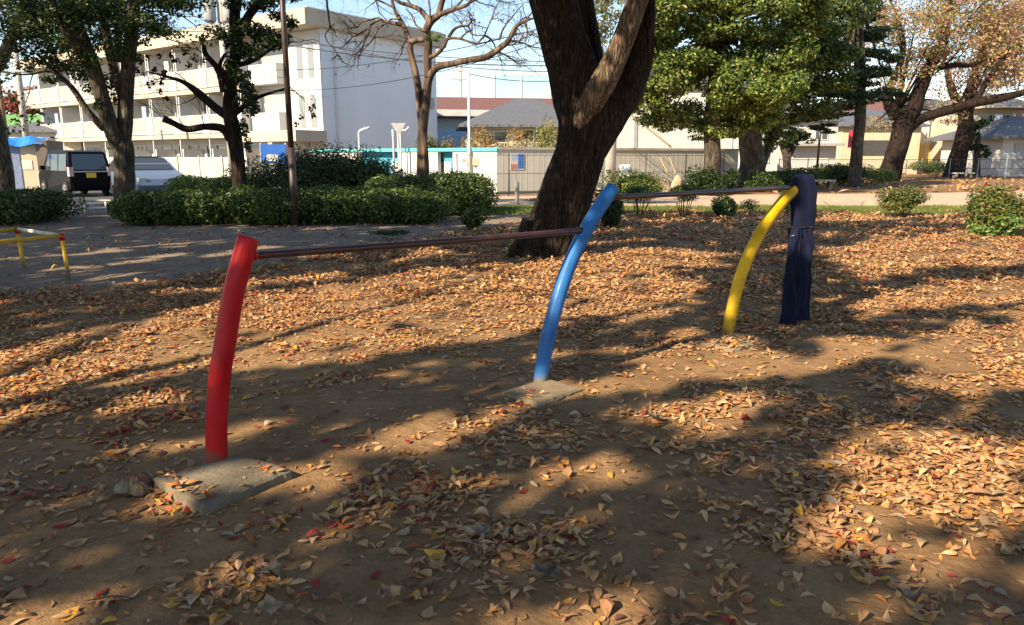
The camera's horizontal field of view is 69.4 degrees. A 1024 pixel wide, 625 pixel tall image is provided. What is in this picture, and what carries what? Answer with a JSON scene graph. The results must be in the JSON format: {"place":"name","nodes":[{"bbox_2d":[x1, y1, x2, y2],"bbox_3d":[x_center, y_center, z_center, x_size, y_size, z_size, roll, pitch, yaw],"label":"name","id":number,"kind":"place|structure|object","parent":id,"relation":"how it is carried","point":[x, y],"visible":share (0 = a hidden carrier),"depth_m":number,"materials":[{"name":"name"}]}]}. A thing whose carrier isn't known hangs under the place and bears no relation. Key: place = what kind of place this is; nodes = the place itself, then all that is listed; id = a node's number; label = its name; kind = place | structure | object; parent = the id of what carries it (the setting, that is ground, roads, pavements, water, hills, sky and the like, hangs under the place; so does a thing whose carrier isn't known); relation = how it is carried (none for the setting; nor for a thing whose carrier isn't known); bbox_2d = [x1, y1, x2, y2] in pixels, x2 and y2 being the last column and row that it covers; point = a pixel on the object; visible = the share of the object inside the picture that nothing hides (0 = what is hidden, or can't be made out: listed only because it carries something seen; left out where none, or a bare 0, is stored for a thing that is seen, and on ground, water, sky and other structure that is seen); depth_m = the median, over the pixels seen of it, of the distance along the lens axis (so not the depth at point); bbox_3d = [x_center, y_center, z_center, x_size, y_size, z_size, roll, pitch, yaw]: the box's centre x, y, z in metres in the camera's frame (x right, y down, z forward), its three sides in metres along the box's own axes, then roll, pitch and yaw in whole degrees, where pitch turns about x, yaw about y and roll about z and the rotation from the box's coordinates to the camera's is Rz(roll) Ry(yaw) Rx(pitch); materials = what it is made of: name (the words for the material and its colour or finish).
{"place":"outdoors","nodes":[
{"label":"outdoors","id":0,"kind":"place"},
{"bbox_2d":[6,114,41,125],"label":"house","id":1,"kind":"structure","parent":0,"point":[13,116],"depth_m":70.66,"materials":[{"name":"green paint"}]},
{"bbox_2d":[28,190,113,213],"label":"parking lot","id":2,"kind":"structure","parent":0,"point":[94,195],"depth_m":24.66,"materials":[{"name":"grey asphalt"}]},
{"bbox_2d":[0,74,8,138],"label":"utility pole","id":3,"kind":"object","parent":2,"relation":"on","point":[2,106],"visible":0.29,"depth_m":44.35,"materials":[{"name":"concrete"}]},
{"bbox_2d":[0,0,32,191],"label":"tree","id":4,"kind":"object","parent":2,"relation":"on","point":[7,178],"visible":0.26,"depth_m":21.50,"materials":[{"name":"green plant"}]},
{"bbox_2d":[4,15,29,136],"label":"utility pole","id":5,"kind":"object","parent":2,"relation":"on","point":[19,84],"visible":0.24,"depth_m":42.20,"materials":[{"name":"concrete"}]},
{"bbox_2d":[8,136,62,190],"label":"storage shed","id":6,"kind":"structure","parent":2,"relation":"on","point":[28,154],"depth_m":32.41,"materials":[{"name":"beige"}]},
{"bbox_2d":[38,150,110,195],"bbox_3d":[-17.211,-5.488,29.073,3.460,1.750,1.840,10,16,40],"label":"parked van","id":7,"kind":"object","parent":2,"relation":"on","point":[83,171],"visible":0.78,"depth_m":28.09,"materials":[{"name":"black paint"}]},
{"bbox_2d":[109,156,182,195],"bbox_3d":[-14.002,-5.167,28.132,1.843,1.509,4.340,-11,16,-41],"label":"parked car","id":8,"kind":"object","parent":2,"relation":"on","point":[153,172],"visible":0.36,"depth_m":27.16,"materials":[{"name":"silver metal"}]},
{"bbox_2d":[107,156,249,178],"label":"white fence","id":9,"kind":"object","parent":2,"relation":"on","point":[200,170],"visible":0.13,"depth_m":43.77,"materials":[{"name":"metal"}]},
{"bbox_2d":[199,0,231,175],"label":"utility pole","id":10,"kind":"object","parent":2,"relation":"on","point":[222,13],"visible":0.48,"depth_m":33.71,"materials":[{"name":"concrete"}]},
{"bbox_2d":[225,29,543,61],"bbox_3d":[-5.074,-11.363,31.331,17.461,2.185,0.031,4,13,20],"label":"power line","id":11,"kind":"object","parent":10,"relation":"attached to","point":[405,54],"visible":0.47,"depth_m":31.45,"materials":[{"name":"black metal"}]},
{"bbox_2d":[227,33,544,65],"bbox_3d":[-5.079,-11.240,31.357,17.475,2.176,0.042,4,13,20],"label":"power line","id":12,"kind":"object","parent":10,"relation":"attached to","point":[408,59],"visible":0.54,"depth_m":31.33,"materials":[{"name":"black metal"}]},
{"bbox_2d":[260,27,546,71],"bbox_3d":[-5.046,-11.491,31.304,17.424,3.141,0.031,4,13,20],"label":"power line","id":13,"kind":"object","parent":10,"relation":"attached to","point":[422,62],"visible":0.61,"depth_m":30.94,"materials":[{"name":"black metal"}]},
{"bbox_2d":[162,174,272,190],"bbox_3d":[-9.598,-4.258,25.308,4.353,1.001,3.406,0,12,0],"label":"hedge","id":14,"kind":"object","parent":2,"relation":"on","point":[195,182],"visible":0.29,"depth_m":24.16,"materials":[{"name":"green plant"}]},
{"bbox_2d":[134,0,331,189],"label":"pruned tree","id":15,"kind":"object","parent":2,"relation":"on","point":[231,110],"visible":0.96,"depth_m":19.42,"materials":[{"name":"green plant"}]},
{"bbox_2d":[259,143,286,172],"bbox_3d":[-10.750,-6.583,33.422,1.160,2.100,0.086,-1,12,-6],"label":"blue banner","id":16,"kind":"object","parent":2,"relation":"on","point":[268,150],"visible":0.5,"depth_m":33.24,"materials":[{"name":"fabric"}]},
{"bbox_2d":[221,139,407,192],"bbox_3d":[-6.259,-4.574,24.050,6.254,2.110,3.303,0,12,0],"label":"shrub","id":17,"kind":"object","parent":2,"relation":"on","point":[335,168],"visible":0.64,"depth_m":23.49,"materials":[{"name":"green plant"}]},
{"bbox_2d":[237,42,539,90],"bbox_3d":[-5.894,-10.857,32.714,20.613,1.571,0.031,8,14,33],"label":"power line","id":18,"kind":"object","parent":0,"point":[394,80],"visible":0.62,"depth_m":32.48,"materials":[{"name":"black metal"}]},
{"bbox_2d":[293,29,535,69],"bbox_3d":[-4.856,-11.553,32.567,18.912,0.897,0.030,9,15,37],"label":"power line","id":19,"kind":"object","parent":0,"point":[392,60],"visible":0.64,"depth_m":33.44,"materials":[{"name":"black metal"}]},
{"bbox_2d":[437,97,552,172],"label":"flat building","id":20,"kind":"structure","parent":0,"point":[452,113],"depth_m":60.30,"materials":[{"name":"white paint"}]},
{"bbox_2d":[0,174,1023,624],"bbox_3d":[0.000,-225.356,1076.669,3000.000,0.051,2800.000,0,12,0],"label":"ground","id":21,"kind":"structure","parent":0,"point":[110,560],"depth_m":3.98,"materials":[{"name":"brown soil"}]},
{"bbox_2d":[2,85,40,114],"bbox_3d":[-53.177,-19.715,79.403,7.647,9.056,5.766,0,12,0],"label":"autumn tree","id":22,"kind":"object","parent":21,"relation":"on","point":[9,109],"visible":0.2,"depth_m":77.72,"materials":[{"name":"red plant"}]},
{"bbox_2d":[0,227,70,278],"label":"metal railing","id":23,"kind":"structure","parent":21,"relation":"on","point":[44,235],"depth_m":9.28,"materials":[{"name":"yellow metal"}]},
{"bbox_2d":[0,186,88,224],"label":"hedge","id":24,"kind":"object","parent":21,"relation":"on","point":[24,206],"visible":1,"depth_m":16.87,"materials":[{"name":"green plant"}]},
{"bbox_2d":[7,121,82,149],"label":"house","id":25,"kind":"structure","parent":21,"relation":"on","point":[40,131],"depth_m":60.61,"materials":[{"name":"beige paint"}]},
{"bbox_2d":[0,0,237,204],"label":"maple tree","id":26,"kind":"object","parent":21,"relation":"on","point":[127,19],"visible":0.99,"depth_m":18.38,"materials":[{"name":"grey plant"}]},
{"bbox_2d":[105,184,310,225],"bbox_3d":[-6.814,-2.553,17.405,4.682,0.927,3.032,0,12,0],"label":"hedge","id":27,"kind":"object","parent":21,"relation":"on","point":[248,204],"visible":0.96,"depth_m":16.35,"materials":[{"name":"green plant"}]},
{"bbox_2d":[12,6,445,177],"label":"apartment building","id":28,"kind":"structure","parent":21,"relation":"on","point":[346,115],"depth_m":46.16,"materials":[{"name":"white paint"}]},
{"bbox_2d":[206,144,226,165],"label":"balcony window","id":29,"kind":"structure","parent":28,"relation":"in","point":[213,146],"depth_m":49.90,"materials":[{"name":"grey glass"}]},
{"bbox_2d":[296,44,302,77],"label":"slit window","id":30,"kind":"structure","parent":28,"relation":"in","point":[298,49],"depth_m":42.65,"materials":[{"name":"white glass"}]},
{"bbox_2d":[299,95,305,127],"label":"slit window","id":31,"kind":"structure","parent":28,"relation":"in","point":[302,103],"depth_m":43.22,"materials":[{"name":"white glass"}]},
{"bbox_2d":[307,44,313,76],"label":"slit window","id":32,"kind":"structure","parent":28,"relation":"in","point":[310,54],"depth_m":42.08,"materials":[{"name":"white glass"}]},
{"bbox_2d":[310,94,316,127],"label":"slit window","id":33,"kind":"structure","parent":28,"relation":"in","point":[313,121],"depth_m":42.63,"materials":[{"name":"white glass"}]},
{"bbox_2d":[253,559,281,576],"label":"leaf","id":34,"kind":"object","parent":21,"relation":"on","point":[273,567],"visible":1,"depth_m":2.65,"materials":[{"name":"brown plant"}]},
{"bbox_2d":[255,594,292,615],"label":"leaf","id":35,"kind":"object","parent":21,"relation":"on","point":[270,604],"visible":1,"depth_m":2.47,"materials":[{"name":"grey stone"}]},
{"bbox_2d":[279,0,298,225],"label":"lamp post","id":36,"kind":"object","parent":21,"relation":"on","point":[292,179],"visible":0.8,"depth_m":15.85,"materials":[{"name":"brown metal"}]},
{"bbox_2d":[278,183,459,223],"bbox_3d":[-3.289,-2.625,17.703,4.077,0.943,3.147,0,12,0],"label":"hedge","id":37,"kind":"object","parent":21,"relation":"on","point":[381,204],"visible":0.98,"depth_m":16.65,"materials":[{"name":"green plant"}]},
{"bbox_2d":[366,229,410,238],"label":"shrub","id":38,"kind":"object","parent":21,"relation":"on","point":[391,232],"visible":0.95,"depth_m":13.65,"materials":[{"name":"green plant"}]},
{"bbox_2d":[377,583,403,598],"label":"leaf","id":39,"kind":"object","parent":21,"relation":"on","point":[392,591],"visible":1,"depth_m":2.56,"materials":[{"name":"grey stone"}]},
{"bbox_2d":[391,123,404,170],"bbox_3d":[-4.925,-6.718,32.296,0.660,3.028,0.095,0,12,0],"label":"lamp post","id":40,"kind":"object","parent":21,"relation":"on","point":[398,127],"visible":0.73,"depth_m":32.00,"materials":[{"name":"white metal"}]},
{"bbox_2d":[297,0,545,176],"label":"bare tree","id":41,"kind":"object","parent":21,"relation":"on","point":[423,97],"visible":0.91,"depth_m":19.79,"materials":[{"name":"brown plant"}]},
{"bbox_2d":[325,0,348,64],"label":"bare branch","id":42,"kind":"object","parent":41,"relation":"attached to","point":[330,26],"visible":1,"depth_m":8.56,"materials":[{"name":"brown plant"}]},
{"bbox_2d":[362,168,500,214],"bbox_3d":[-2.219,-3.292,20.150,3.879,1.237,3.521,0,12,0],"label":"hedge","id":43,"kind":"object","parent":21,"relation":"on","point":[470,189],"visible":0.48,"depth_m":19.14,"materials":[{"name":"green plant"}]},
{"bbox_2d":[427,134,477,163],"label":"shrub","id":44,"kind":"object","parent":21,"relation":"on","point":[449,144],"visible":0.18,"depth_m":43.57,"materials":[{"name":"green plant"}]},
{"bbox_2d":[462,70,478,172],"bbox_3d":[-1.806,-7.470,30.068,0.885,5.419,0.225,0,12,0],"label":"lamp pole","id":45,"kind":"object","parent":21,"relation":"on","point":[475,161],"visible":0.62,"depth_m":30.11,"materials":[{"name":"white metal"}]},
{"bbox_2d":[458,207,489,229],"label":"shrub","id":46,"kind":"object","parent":21,"relation":"on","point":[473,218],"visible":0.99,"depth_m":15.31,"materials":[{"name":"green plant"}]},
{"bbox_2d":[152,183,797,517],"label":"horizontal bars","id":47,"kind":"object","parent":21,"relation":"on","point":[223,473],"visible":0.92,"depth_m":3.67,"materials":[{"name":"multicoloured metal"}]},
{"bbox_2d":[779,174,816,324],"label":"track trousers","id":48,"kind":"object","parent":47,"relation":"hanging from","point":[797,284],"visible":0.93,"depth_m":6.75,"materials":[{"name":"blue fabric"}]},
{"bbox_2d":[471,124,531,147],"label":"shrub","id":49,"kind":"object","parent":21,"relation":"on","point":[489,142],"visible":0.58,"depth_m":42.55,"materials":[{"name":"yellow plant"}]},
{"bbox_2d":[456,99,557,147],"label":"house","id":50,"kind":"structure","parent":21,"relation":"on","point":[498,122],"depth_m":48.92,"materials":[{"name":"beige paint"}]},
{"bbox_2d":[479,131,507,146],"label":"window","id":51,"kind":"structure","parent":50,"relation":"in","point":[500,136],"depth_m":48.81,"materials":[{"name":"grey glass"}]},
{"bbox_2d":[0,174,1023,624],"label":"fallen leaves","id":52,"kind":"object","parent":21,"relation":"on","point":[840,546],"visible":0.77,"depth_m":4.62,"materials":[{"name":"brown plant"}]},
{"bbox_2d":[113,472,151,496],"bbox_3d":[-1.734,0.781,3.395,0.163,0.072,0.170,0,12,0],"label":"rock","id":53,"kind":"object","parent":52,"relation":"on","point":[137,484],"visible":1,"depth_m":3.36,"materials":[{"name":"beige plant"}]},
{"bbox_2d":[464,523,489,536],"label":"leaf","id":54,"kind":"object","parent":52,"relation":"on","point":[477,529],"visible":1,"depth_m":2.97,"materials":[{"name":"grey plant"}]},
{"bbox_2d":[714,559,739,571],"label":"leaf","id":55,"kind":"object","parent":52,"relation":"on","point":[724,564],"visible":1,"depth_m":2.66,"materials":[{"name":"beige plant"}]},
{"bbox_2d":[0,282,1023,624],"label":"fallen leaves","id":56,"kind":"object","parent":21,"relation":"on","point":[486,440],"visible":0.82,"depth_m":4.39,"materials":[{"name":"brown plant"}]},
{"bbox_2d":[492,139,536,147],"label":"shrub","id":57,"kind":"object","parent":21,"relation":"on","point":[523,144],"visible":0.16,"depth_m":41.61,"materials":[{"name":"yellow plant"}]},
{"bbox_2d":[493,71,550,97],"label":"metal frame","id":58,"kind":"object","parent":21,"relation":"on","point":[494,83],"visible":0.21,"depth_m":143.55,"materials":[{"name":"white metal"}]},
{"bbox_2d":[310,147,738,194],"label":"boundary wall","id":59,"kind":"structure","parent":21,"relation":"on","point":[490,159],"depth_m":31.75,"materials":[{"name":"white paint"}]},
{"bbox_2d":[510,154,523,169],"bbox_3d":[0.216,-6.147,30.139,0.650,0.640,0.020,-7,14,-29],"label":"poster","id":60,"kind":"object","parent":59,"relation":"attached to","point":[516,161],"visible":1,"depth_m":30.13,"materials":[{"name":"paper"}]},
{"bbox_2d":[527,562,559,578],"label":"leaf","id":61,"kind":"object","parent":21,"relation":"on","point":[539,570],"visible":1,"depth_m":2.69,"materials":[{"name":"grey plant"}]},
{"bbox_2d":[530,115,557,146],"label":"shrub","id":62,"kind":"object","parent":21,"relation":"on","point":[546,143],"visible":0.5,"depth_m":44.13,"materials":[{"name":"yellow plant"}]},
{"bbox_2d":[456,153,724,195],"bbox_3d":[3.721,-5.761,30.686,12.847,1.620,0.047,-5,13,-24],"label":"fence","id":63,"kind":"object","parent":21,"relation":"on","point":[645,167],"visible":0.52,"depth_m":29.57,"materials":[{"name":"grey metal"}]},
{"bbox_2d":[591,187,624,226],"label":"shrub","id":64,"kind":"object","parent":21,"relation":"on","point":[612,215],"visible":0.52,"depth_m":16.05,"materials":[{"name":"green plant"}]},
{"bbox_2d":[594,0,625,55],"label":"tree","id":65,"kind":"object","parent":21,"relation":"on","point":[605,10],"visible":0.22,"depth_m":57.69,"materials":[{"name":"green plant"}]},
{"bbox_2d":[620,183,656,216],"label":"shrub","id":66,"kind":"object","parent":21,"relation":"on","point":[637,189],"visible":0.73,"depth_m":18.81,"materials":[{"name":"green plant"}]},
{"bbox_2d":[507,0,831,258],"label":"tree","id":67,"kind":"object","parent":21,"relation":"on","point":[596,94],"visible":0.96,"depth_m":10.86,"materials":[{"name":"brown plant"}]},
{"bbox_2d":[668,184,702,215],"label":"shrub","id":68,"kind":"object","parent":21,"relation":"on","point":[684,187],"visible":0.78,"depth_m":18.73,"materials":[{"name":"green plant"}]},
{"bbox_2d":[616,68,778,171],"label":"white building","id":69,"kind":"structure","parent":21,"relation":"on","point":[632,134],"depth_m":43.12,"materials":[{"name":"paint"}]},
{"bbox_2d":[682,164,724,195],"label":"shrub","id":70,"kind":"object","parent":21,"relation":"on","point":[707,179],"visible":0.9,"depth_m":28.50,"materials":[{"name":"green plant"}]},
{"bbox_2d":[453,203,967,214],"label":"grass","id":71,"kind":"structure","parent":21,"relation":"on","point":[513,209],"depth_m":20.86,"materials":[{"name":"green plant"}]},
{"bbox_2d":[710,194,737,216],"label":"shrub","id":72,"kind":"object","parent":21,"relation":"on","point":[726,206],"visible":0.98,"depth_m":18.55,"materials":[{"name":"green plant"}]},
{"bbox_2d":[719,167,740,188],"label":"shrub","id":73,"kind":"object","parent":21,"relation":"on","point":[729,179],"visible":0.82,"depth_m":29.76,"materials":[{"name":"green plant"}]},
{"bbox_2d":[632,0,837,184],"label":"evergreen tree","id":74,"kind":"object","parent":21,"relation":"on","point":[771,88],"visible":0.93,"depth_m":28.24,"materials":[{"name":"green plant"}]},
{"bbox_2d":[736,198,760,212],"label":"shrub","id":75,"kind":"object","parent":21,"relation":"on","point":[753,207],"visible":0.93,"depth_m":19.65,"materials":[{"name":"green plant"}]},
{"bbox_2d":[737,170,784,191],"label":"shrub","id":76,"kind":"object","parent":21,"relation":"on","point":[756,179],"visible":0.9,"depth_m":31.63,"materials":[{"name":"green plant"}]},
{"bbox_2d":[768,407,795,418],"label":"leaf","id":77,"kind":"object","parent":21,"relation":"on","point":[778,411],"visible":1,"depth_m":4.27,"materials":[{"name":"plant"}]},
{"bbox_2d":[763,124,816,170],"bbox_3d":[14.487,-8.318,39.131,2.482,3.337,2.342,11,16,43],"label":"tree","id":78,"kind":"object","parent":21,"relation":"on","point":[784,143],"visible":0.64,"depth_m":38.79,"materials":[{"name":"green plant"}]},
{"bbox_2d":[766,169,820,186],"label":"hedge","id":79,"kind":"object","parent":21,"relation":"on","point":[786,176],"visible":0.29,"depth_m":35.31,"materials":[{"name":"green plant"}]},
{"bbox_2d":[770,167,825,179],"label":"shrub","id":80,"kind":"object","parent":21,"relation":"on","point":[805,169],"visible":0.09,"depth_m":37.18,"materials":[{"name":"green plant"}]},
{"bbox_2d":[777,106,846,170],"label":"house","id":81,"kind":"structure","parent":21,"relation":"on","point":[829,144],"depth_m":56.80,"materials":[{"name":"white paint"}]},
{"bbox_2d":[738,0,886,187],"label":"evergreen tree","id":82,"kind":"object","parent":21,"relation":"on","point":[840,56],"visible":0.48,"depth_m":31.80,"materials":[{"name":"green plant"}]},
{"bbox_2d":[809,163,876,184],"bbox_3d":[17.761,-7.463,39.728,3.370,1.298,2.728,10,15,39],"label":"shrub","id":83,"kind":"object","parent":21,"relation":"on","point":[837,174],"visible":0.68,"depth_m":39.19,"materials":[{"name":"green plant"}]},
{"bbox_2d":[792,0,911,186],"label":"conifer tree","id":84,"kind":"object","parent":21,"relation":"on","point":[858,99],"visible":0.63,"depth_m":35.68,"materials":[{"name":"green plant"}]},
{"bbox_2d":[837,101,883,112],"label":"house","id":85,"kind":"structure","parent":21,"relation":"on","point":[877,106],"depth_m":96.18,"materials":[{"name":"red paint"}]},
{"bbox_2d":[867,168,897,182],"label":"shrub","id":86,"kind":"object","parent":21,"relation":"on","point":[882,175],"visible":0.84,"depth_m":42.87,"materials":[{"name":"green plant"}]},
{"bbox_2d":[778,158,1023,178],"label":"park fence","id":87,"kind":"object","parent":21,"relation":"on","point":[922,159],"visible":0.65,"depth_m":51.33,"materials":[{"name":"grey metal"}]},
{"bbox_2d":[875,184,930,216],"bbox_3d":[9.806,-2.791,18.605,1.170,0.861,1.000,-5,13,-21],"label":"shrub","id":88,"kind":"object","parent":21,"relation":"on","point":[907,198],"visible":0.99,"depth_m":18.45,"materials":[{"name":"green plant"}]},
{"bbox_2d":[878,100,941,173],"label":"house","id":89,"kind":"structure","parent":21,"relation":"on","point":[924,148],"depth_m":66.38,"materials":[{"name":"white paint"}]},
{"bbox_2d":[917,144,930,172],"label":"yellow door","id":90,"kind":"structure","parent":89,"relation":"in","point":[928,146],"depth_m":66.50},
{"bbox_2d":[905,160,945,175],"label":"shrub","id":91,"kind":"object","parent":21,"relation":"on","point":[932,164],"visible":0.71,"depth_m":58.45,"materials":[{"name":"green plant"}]},
{"bbox_2d":[828,0,1023,181],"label":"cherry tree","id":92,"kind":"object","parent":21,"relation":"on","point":[909,118],"visible":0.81,"depth_m":44.36,"materials":[{"name":"brown plant"}]},
{"bbox_2d":[906,0,1023,177],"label":"cherry tree","id":93,"kind":"object","parent":21,"relation":"on","point":[960,148],"visible":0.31,"depth_m":52.66,"materials":[{"name":"brown plant"}]},
{"bbox_2d":[924,116,1023,176],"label":"house","id":94,"kind":"structure","parent":21,"relation":"on","point":[1003,138],"depth_m":57.32,"materials":[{"name":"white paint"}]},
{"bbox_2d":[929,93,1023,173],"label":"house","id":95,"kind":"structure","parent":21,"relation":"on","point":[996,111],"depth_m":62.39,"materials":[{"name":"beige paint"}]},
{"bbox_2d":[969,118,992,176],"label":"tree","id":96,"kind":"object","parent":21,"relation":"on","point":[978,147],"visible":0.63,"depth_m":55.37,"materials":[{"name":"green plant"}]},
{"bbox_2d":[961,183,1023,231],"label":"shrub","id":97,"kind":"object","parent":21,"relation":"on","point":[989,201],"visible":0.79,"depth_m":14.03,"materials":[{"name":"green plant"}]},
{"bbox_2d":[966,213,1023,236],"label":"shrub","id":98,"kind":"object","parent":21,"relation":"on","point":[1009,229],"visible":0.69,"depth_m":13.96,"materials":[{"name":"green plant"}]},
{"bbox_2d":[0,0,1023,113],"label":"sky","id":99,"kind":"structure","parent":0,"point":[482,87],"materials":[{"name":"white"}]},
{"bbox_2d":[492,191,1023,206],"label":"park path","id":100,"kind":"structure","parent":0,"point":[956,198],"depth_m":26.37,"materials":[{"name":"beige concrete"}]},
{"bbox_2d":[604,139,616,186],"bbox_3d":[3.720,-6.836,27.685,0.436,5.160,0.438,0,12,0],"label":"utility pole","id":101,"kind":"object","parent":100,"relation":"on","point":[610,161],"depth_m":27.76,"materials":[{"name":"concrete"}]},
{"bbox_2d":[600,166,669,203],"bbox_3d":[3.967,-4.148,24.112,2.276,1.247,1.246,4,12,16],"label":"shrub","id":102,"kind":"object","parent":100,"relation":"on","point":[620,183],"visible":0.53,"depth_m":23.93,"materials":[{"name":"green plant"}]},
{"bbox_2d":[835,109,930,173],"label":"house","id":103,"kind":"structure","parent":0,"point":[875,145],"depth_m":64.53,"materials":[{"name":"beige paint"}]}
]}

